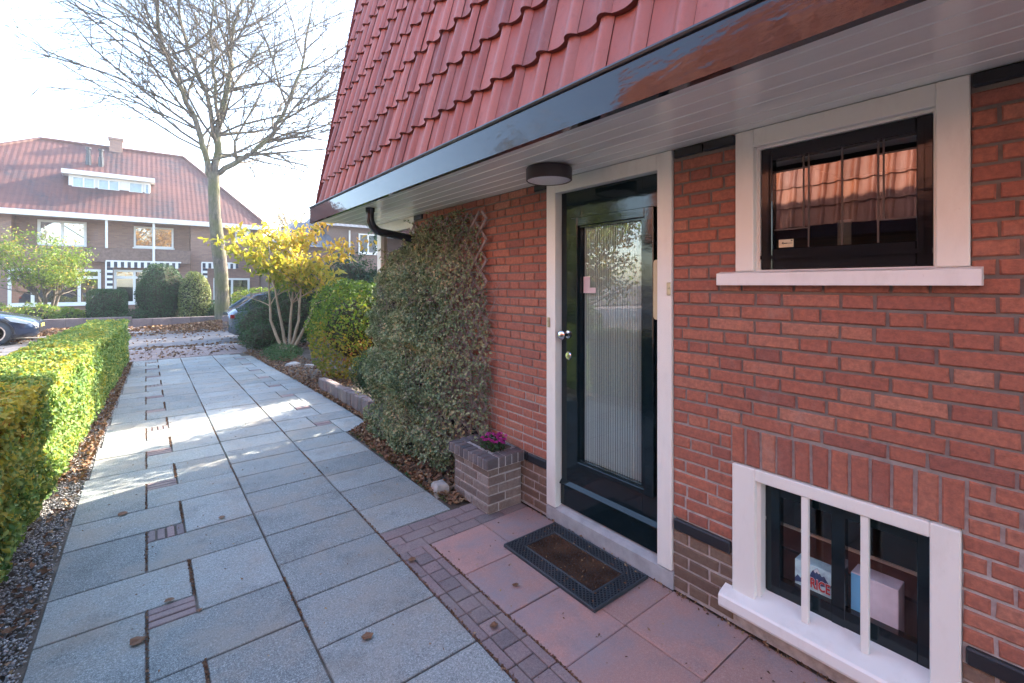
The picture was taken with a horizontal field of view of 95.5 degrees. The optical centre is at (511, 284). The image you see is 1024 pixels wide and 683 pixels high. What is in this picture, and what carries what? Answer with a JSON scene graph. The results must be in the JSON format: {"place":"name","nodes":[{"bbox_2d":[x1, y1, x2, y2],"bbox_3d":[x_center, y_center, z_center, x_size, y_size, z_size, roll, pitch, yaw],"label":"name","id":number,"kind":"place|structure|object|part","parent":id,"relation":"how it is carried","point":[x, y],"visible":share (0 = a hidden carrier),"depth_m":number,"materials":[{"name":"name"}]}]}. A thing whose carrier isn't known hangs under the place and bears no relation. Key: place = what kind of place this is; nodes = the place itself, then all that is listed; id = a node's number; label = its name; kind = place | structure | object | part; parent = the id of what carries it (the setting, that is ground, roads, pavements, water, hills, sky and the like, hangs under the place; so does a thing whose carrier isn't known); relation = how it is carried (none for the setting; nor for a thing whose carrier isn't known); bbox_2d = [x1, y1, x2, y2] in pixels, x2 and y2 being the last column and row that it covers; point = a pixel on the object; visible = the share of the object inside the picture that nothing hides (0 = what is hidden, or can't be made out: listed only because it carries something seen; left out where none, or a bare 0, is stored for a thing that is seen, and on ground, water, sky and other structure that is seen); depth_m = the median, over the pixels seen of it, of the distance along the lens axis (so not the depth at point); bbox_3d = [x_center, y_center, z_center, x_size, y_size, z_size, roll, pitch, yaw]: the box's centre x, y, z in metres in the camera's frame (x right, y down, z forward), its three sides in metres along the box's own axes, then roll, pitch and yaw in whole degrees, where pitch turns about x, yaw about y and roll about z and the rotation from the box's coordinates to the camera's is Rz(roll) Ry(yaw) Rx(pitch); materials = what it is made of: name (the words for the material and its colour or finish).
{"place":"outdoors","nodes":[
{"label":"outdoors","id":0,"kind":"place"},
{"bbox_2d":[25,326,212,337],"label":"pavement","id":1,"kind":"structure","parent":0,"point":[126,327],"depth_m":16.09,"materials":[{"name":"brick"}]},
{"bbox_2d":[23,327,76,337],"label":"pavement litter","id":2,"kind":"object","parent":1,"relation":"on","point":[49,332],"visible":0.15,"depth_m":14.73,"materials":[{"name":"brown plant"}]},
{"bbox_2d":[0,330,315,355],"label":"road","id":3,"kind":"structure","parent":0,"point":[169,338],"depth_m":13.63,"materials":[{"name":"grey asphalt"}]},
{"bbox_2d":[0,311,45,344],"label":"parked car","id":4,"kind":"object","parent":3,"relation":"on","point":[14,325],"visible":0.99,"depth_m":12.69,"materials":[{"name":"blue paint"}]},
{"bbox_2d":[0,328,325,359],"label":"street litter","id":5,"kind":"object","parent":3,"relation":"on","point":[154,347],"visible":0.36,"depth_m":12.16,"materials":[{"name":"brown plant"}]},
{"bbox_2d":[222,292,324,335],"bbox_3d":[-6.744,0.953,14.930,4.214,1.479,2.040,0,0,-38],"label":"parked car","id":6,"kind":"object","parent":3,"relation":"on","point":[228,316],"visible":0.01,"depth_m":13.48,"materials":[{"name":"grey paint"}]},
{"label":"windows","id":7,"kind":"part","parent":6,"relation":"part of","materials":[{"name":"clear glass"}]},
{"bbox_2d":[0,0,354,235],"label":"sky","id":8,"kind":"structure","parent":0,"point":[63,125],"materials":[{"name":"white"}]},
{"bbox_2d":[128,339,329,361],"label":"sidewalk","id":9,"kind":"structure","parent":0,"point":[206,351],"depth_m":11.25,"materials":[{"name":"concrete"}]},
{"bbox_2d":[260,219,376,290],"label":"slate roof house","id":10,"kind":"structure","parent":0,"point":[350,232],"depth_m":29.59,"materials":[{"name":"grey brick"}]},
{"bbox_2d":[358,233,376,254],"bbox_3d":[-9.482,-2.645,30.644,1.350,1.370,0.170,0,0,-38],"label":"window","id":11,"kind":"structure","parent":10,"relation":"in","point":[370,251],"depth_m":30.63,"materials":[{"name":"white"}]},
{"bbox_2d":[367,226,376,254],"bbox_3d":[-3.226,-2.059,19.155,5.241,7.453,5.746,0,0,-38],"label":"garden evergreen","id":12,"kind":"object","parent":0,"point":[375,236],"depth_m":18.57,"materials":[{"name":"green plant"}]},
{"bbox_2d":[0,333,835,682],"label":"ground","id":13,"kind":"structure","parent":0,"point":[302,355],"depth_m":2.65,"materials":[{"name":"soil"}]},
{"bbox_2d":[0,318,131,582],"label":"privet hedge","id":14,"kind":"object","parent":13,"relation":"on","point":[55,389],"visible":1,"depth_m":3.51,"materials":[{"name":"green plant"}]},
{"bbox_2d":[0,363,133,682],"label":"gravel","id":15,"kind":"structure","parent":13,"relation":"on","point":[29,545],"depth_m":2.74,"materials":[{"name":"grey gravel"}]},
{"bbox_2d":[1,625,17,633],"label":"fallen leaf","id":16,"kind":"object","parent":15,"relation":"on","point":[8,630],"visible":1,"depth_m":2.17,"materials":[{"name":"brown plant"}]},
{"bbox_2d":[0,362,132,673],"bbox_3d":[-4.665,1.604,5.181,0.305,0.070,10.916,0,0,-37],"label":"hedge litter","id":17,"kind":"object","parent":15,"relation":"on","point":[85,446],"visible":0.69,"depth_m":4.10,"materials":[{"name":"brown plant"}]},
{"bbox_2d":[9,329,217,340],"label":"kerb","id":18,"kind":"structure","parent":13,"relation":"on","point":[33,338],"depth_m":15.23,"materials":[{"name":"concrete"}]},
{"bbox_2d":[44,316,213,328],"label":"garden wall","id":19,"kind":"structure","parent":13,"relation":"on","point":[71,322],"depth_m":17.45,"materials":[{"name":"grey concrete"}]},
{"bbox_2d":[0,136,270,313],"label":"brick house","id":20,"kind":"structure","parent":13,"relation":"on","point":[129,215],"depth_m":24.98,"materials":[{"name":"brick"}]},
{"bbox_2d":[6,268,100,306],"bbox_3d":[-22.468,0.145,22.928,3.400,1.850,0.170,0,0,-38],"label":"window","id":21,"kind":"structure","parent":20,"relation":"in","point":[15,299],"depth_m":23.13,"materials":[{"name":"white"}]},
{"bbox_2d":[37,219,86,246],"bbox_3d":[-22.765,-2.545,23.547,1.900,1.370,0.170,0,0,-38],"label":"window","id":22,"kind":"structure","parent":20,"relation":"in","point":[77,231],"depth_m":23.55,"materials":[{"name":"white"}]},
{"bbox_2d":[114,270,145,304],"bbox_3d":[-19.798,0.145,25.032,2.600,1.850,0.170,0,0,-38],"label":"window","id":23,"kind":"structure","parent":20,"relation":"in","point":[123,279],"depth_m":24.64,"materials":[{"name":"white"}]},
{"bbox_2d":[133,226,174,249],"bbox_3d":[-19.879,-2.575,25.822,1.850,1.210,0.170,0,0,-38],"label":"window","id":24,"kind":"structure","parent":20,"relation":"in","point":[164,237],"depth_m":25.84,"materials":[{"name":"white"}]},
{"bbox_2d":[213,278,249,304],"bbox_3d":[-16.597,0.505,27.555,1.950,1.770,0.170,0,0,-38],"label":"window","id":25,"kind":"structure","parent":20,"relation":"in","point":[235,284],"depth_m":27.78,"materials":[{"name":"white"}]},
{"bbox_2d":[235,229,250,242],"bbox_3d":[-16.164,-2.920,27.935,0.900,0.820,0.170,0,0,-38],"label":"window","id":26,"kind":"structure","parent":20,"relation":"in","point":[235,229],"depth_m":27.72,"materials":[{"name":"white"}]},
{"bbox_2d":[127,319,224,336],"bbox_3d":[-11.323,1.467,17.998,8.799,0.342,5.914,0,0,-38],"label":"leaf pile","id":27,"kind":"object","parent":13,"relation":"on","point":[201,325],"visible":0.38,"depth_m":16.54,"materials":[{"name":"brown plant"}]},
{"bbox_2d":[0,0,361,319],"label":"bare street tree","id":28,"kind":"object","parent":13,"relation":"on","point":[213,172],"visible":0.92,"depth_m":18.11,"materials":[{"name":"brown plant"}]},
{"bbox_2d":[129,338,309,350],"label":"kerb","id":29,"kind":"structure","parent":13,"relation":"on","point":[178,347],"depth_m":11.94,"materials":[{"name":"concrete"}]},
{"bbox_2d":[228,287,325,350],"bbox_3d":[-6.021,0.799,12.173,2.340,1.644,1.954,0,0,-38],"label":"yew bush","id":30,"kind":"object","parent":13,"relation":"on","point":[254,328],"visible":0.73,"depth_m":11.75,"materials":[{"name":"green plant"}]},
{"bbox_2d":[260,342,303,360],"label":"ground cover","id":31,"kind":"object","parent":13,"relation":"on","point":[283,351],"visible":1,"depth_m":10.29,"materials":[{"name":"green plant"}]},
{"bbox_2d":[255,180,312,233],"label":"distant autumn tree","id":32,"kind":"object","parent":13,"relation":"on","point":[285,217],"visible":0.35,"depth_m":49.42,"materials":[{"name":"brown plant"}]},
{"bbox_2d":[198,220,376,350],"bbox_3d":[-5.444,-0.034,11.312,3.698,3.352,3.199,0,0,-38],"label":"magnolia","id":33,"kind":"object","parent":13,"relation":"on","point":[294,274],"visible":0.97,"depth_m":10.94,"materials":[{"name":"yellow plant"}]},
{"bbox_2d":[285,361,299,367],"bbox_3d":[-4.379,1.594,9.290,0.306,0.099,0.228,0,0,-38],"label":"garden stone","id":34,"kind":"object","parent":13,"relation":"on","point":[293,363],"visible":0.78,"depth_m":9.23,"materials":[{"name":"white stone"}]},
{"bbox_2d":[304,364,315,367],"bbox_3d":[-3.999,1.602,9.201,0.222,0.084,0.169,0,0,-38],"label":"garden stone","id":35,"kind":"object","parent":13,"relation":"on","point":[309,365],"visible":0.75,"depth_m":9.13,"materials":[{"name":"white stone"}]},
{"bbox_2d":[273,248,376,341],"bbox_3d":[-4.666,0.288,13.288,3.974,2.699,2.219,0,0,0],"label":"rhododendron","id":36,"kind":"object","parent":13,"relation":"on","point":[353,271],"visible":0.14,"depth_m":12.99,"materials":[{"name":"green plant"}]},
{"bbox_2d":[303,278,376,379],"bbox_3d":[-2.602,0.761,8.338,2.084,1.740,1.556,0,0,-38],"label":"olive shrub","id":37,"kind":"object","parent":13,"relation":"on","point":[347,323],"visible":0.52,"depth_m":7.76,"materials":[{"name":"green plant"}]},
{"bbox_2d":[342,279,376,352],"bbox_3d":[-3.003,0.741,11.031,2.402,1.766,2.554,0,0,-38],"label":"garden shrub","id":38,"kind":"object","parent":13,"relation":"on","point":[371,281],"depth_m":10.77,"materials":[{"name":"green plant"}]},
{"bbox_2d":[348,346,376,397],"bbox_3d":[-1.867,1.252,6.545,0.714,0.720,1.318,0,0,-38],"label":"evergreen shrub","id":39,"kind":"object","parent":13,"relation":"on","point":[361,382],"visible":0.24,"depth_m":6.57,"materials":[{"name":"green plant"}]},
{"bbox_2d":[309,0,1023,682],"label":"brick house","id":40,"kind":"structure","parent":13,"relation":"on","point":[757,314],"depth_m":2.06,"materials":[{"name":"red brick"}]},
{"bbox_2d":[377,216,414,397],"bbox_3d":[-1.295,0.454,5.244,0.080,2.333,0.960,0,0,-38],"label":"street window frame","id":41,"kind":"structure","parent":40,"relation":"in","point":[385,243],"depth_m":5.32,"materials":[{"name":"beige paint"}]},
{"bbox_2d":[355,205,507,476],"bbox_3d":[-0.907,0.482,4.304,0.480,2.327,2.312,0,0,-38],"label":"wall creeper","id":42,"kind":"object","parent":40,"relation":"attached to","point":[386,389],"depth_m":4.18,"materials":[{"name":"green plant"}]},
{"bbox_2d":[408,210,487,438],"bbox_3d":[-0.647,0.390,4.316,0.018,2.033,1.436,0,0,-38],"label":"trellis","id":43,"kind":"object","parent":40,"relation":"attached to","point":[481,272],"visible":0.38,"depth_m":3.95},
{"bbox_2d":[526,162,571,185],"bbox_3d":[0.225,-0.671,2.832,0.280,0.088,0.280,0,0,-38],"label":"porch lamp","id":44,"kind":"object","parent":40,"relation":"attached to","point":[548,174],"visible":1,"depth_m":2.74,"materials":[{"name":"brown metal"}]},
{"bbox_2d":[557,173,656,552],"bbox_3d":[0.572,0.440,2.868,0.132,2.125,0.800,0,0,-38],"label":"front door","id":45,"kind":"structure","parent":40,"relation":"in","point":[608,334],"depth_m":2.86,"materials":[{"name":"black paint"}]},
{"bbox_2d":[795,553,830,598],"bbox_3d":[1.347,1.342,2.061,0.076,0.214,0.146,0,0,-38],"label":"box","id":46,"kind":"object","parent":40,"relation":"on","point":[820,577],"visible":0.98,"depth_m":2.03,"materials":[{"name":"white cardboard"}]},
{"bbox_2d":[718,462,961,682],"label":"basement window frame","id":47,"kind":"structure","parent":40,"relation":"in","point":[862,648],"depth_m":1.90,"materials":[{"name":"beige paint"}]},
{"bbox_2d":[716,74,983,284],"bbox_3d":[1.319,-0.355,1.925,0.145,0.716,0.903,0,0,-38],"label":"window frame","id":48,"kind":"structure","parent":40,"relation":"in","point":[883,183],"depth_m":1.84,"materials":[{"name":"beige paint"}]},
{"bbox_2d":[851,564,903,631],"bbox_3d":[1.491,1.321,1.898,0.092,0.257,0.155,0,0,-38],"label":"white carton","id":49,"kind":"object","parent":40,"relation":"on","point":[886,599],"visible":0.55,"depth_m":1.86,"materials":[{"name":"white cardboard"}]},
{"bbox_2d":[10,352,829,682],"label":"path","id":50,"kind":"structure","parent":0,"point":[100,608],"depth_m":2.56,"materials":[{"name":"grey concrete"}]},
{"bbox_2d":[129,635,146,645],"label":"fallen leaf","id":51,"kind":"object","parent":50,"relation":"on","point":[136,640],"visible":1,"depth_m":2.10,"materials":[{"name":"brown plant"}]},
{"bbox_2d":[319,377,374,415],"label":"edging wall","id":52,"kind":"structure","parent":50,"relation":"on","point":[349,396],"depth_m":6.23,"materials":[{"name":"grey concrete"}]},
{"bbox_2d":[242,349,466,504],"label":"bed litter","id":53,"kind":"object","parent":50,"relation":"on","point":[386,452],"visible":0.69,"depth_m":4.69,"materials":[{"name":"brown plant"}]},
{"bbox_2d":[350,432,450,501],"bbox_3d":[-1.140,1.607,4.320,0.145,0.036,2.203,0,0,-36],"label":"edge moss","id":54,"kind":"object","parent":53,"relation":"on","point":[374,449],"visible":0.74,"depth_m":3.97,"materials":[{"name":"green plant"}]},
{"bbox_2d":[431,479,448,498],"bbox_3d":[-0.561,1.587,3.625,0.110,0.090,0.131,0,0,-32],"label":"edging stone","id":55,"kind":"object","parent":53,"relation":"on","point":[439,485],"visible":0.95,"depth_m":3.59,"materials":[{"name":"white stone"}]},
{"bbox_2d":[144,357,581,682],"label":"joint debris","id":56,"kind":"object","parent":50,"relation":"on","point":[204,662],"visible":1,"depth_m":2.51,"materials":[{"name":"brown plant"}]},
{"bbox_2d":[361,632,372,639],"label":"fallen leaf","id":57,"kind":"object","parent":50,"relation":"on","point":[366,635],"visible":1,"depth_m":2.13,"materials":[{"name":"brown plant"}]},
{"bbox_2d":[75,358,816,682],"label":"leaf crumbs","id":58,"kind":"object","parent":50,"relation":"on","point":[448,551],"visible":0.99,"depth_m":2.69,"materials":[{"name":"brown plant"}]},
{"bbox_2d":[449,434,523,514],"bbox_3d":[-0.203,1.417,3.525,0.335,0.406,0.532,0,0,-38],"label":"brick planter","id":59,"kind":"object","parent":50,"relation":"on","point":[488,482],"visible":0.98,"depth_m":3.38,"materials":[{"name":"brick"}]},
{"bbox_2d":[480,432,507,452],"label":"purple flowers","id":60,"kind":"object","parent":59,"relation":"on","point":[499,438],"visible":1,"depth_m":3.42,"materials":[{"name":"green plant"}]},
{"bbox_2d":[490,621,497,626],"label":"fallen leaf","id":61,"kind":"object","parent":50,"relation":"on","point":[493,624],"visible":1,"depth_m":2.20,"materials":[{"name":"brown plant"}]},
{"bbox_2d":[504,522,647,612],"bbox_3d":[0.349,1.607,2.713,0.437,0.020,0.740,0,0,-38],"label":"doormat","id":62,"kind":"object","parent":50,"relation":"on","point":[545,545],"visible":1,"depth_m":2.66,"materials":[{"name":"black rubber"}]},
{"bbox_2d":[527,506,836,682],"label":"wall foot debris","id":63,"kind":"object","parent":50,"relation":"on","point":[722,619],"depth_m":2.19,"materials":[{"name":"brown plant"}]},
{"label":"lawn","id":64,"kind":"structure","parent":0,"visible":0},
{"bbox_2d":[0,302,22,312],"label":"front garden shrub","id":65,"kind":"object","parent":64,"relation":"on","point":[5,308],"visible":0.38,"depth_m":16.65,"materials":[{"name":"green plant"}]},
{"bbox_2d":[10,302,64,318],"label":"front garden shrub","id":66,"kind":"object","parent":64,"relation":"on","point":[42,311],"visible":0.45,"depth_m":17.03,"materials":[{"name":"green plant"}]},
{"bbox_2d":[0,225,100,310],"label":"green tree","id":67,"kind":"object","parent":64,"relation":"on","point":[55,272],"visible":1,"depth_m":17.67,"materials":[{"name":"green plant"}]},
{"bbox_2d":[51,306,88,318],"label":"front garden shrub","id":68,"kind":"object","parent":64,"relation":"on","point":[66,313],"visible":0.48,"depth_m":17.28,"materials":[{"name":"green plant"}]},
{"bbox_2d":[85,288,128,317],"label":"clipped box hedge","id":69,"kind":"object","parent":64,"relation":"on","point":[106,302],"visible":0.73,"depth_m":17.66,"materials":[{"name":"green plant"}]},
{"bbox_2d":[118,308,153,318],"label":"front garden shrub","id":70,"kind":"object","parent":64,"relation":"on","point":[136,314],"visible":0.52,"depth_m":17.98,"materials":[{"name":"green plant"}]},
{"bbox_2d":[133,263,182,317],"bbox_3d":[-14.540,0.363,19.238,1.757,2.536,1.655,0,0,-38],"label":"dome conifer","id":71,"kind":"object","parent":64,"relation":"on","point":[156,292],"visible":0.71,"depth_m":18.75,"materials":[{"name":"green plant"}]},
{"bbox_2d":[177,271,211,316],"bbox_3d":[-13.285,0.531,19.454,1.258,2.212,1.211,0,0,-38],"label":"variegated bush","id":72,"kind":"object","parent":64,"relation":"on","point":[194,296],"visible":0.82,"depth_m":19.12,"materials":[{"name":"green plant"}]},
{"bbox_2d":[205,300,213,315],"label":"front garden shrub","id":73,"kind":"object","parent":64,"relation":"on","point":[211,311],"visible":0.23,"depth_m":19.49,"materials":[{"name":"green plant"}]},
{"bbox_2d":[230,287,276,305],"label":"street hedge","id":74,"kind":"object","parent":64,"relation":"on","point":[235,299],"visible":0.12,"depth_m":21.85,"materials":[{"name":"green plant"}]}
]}

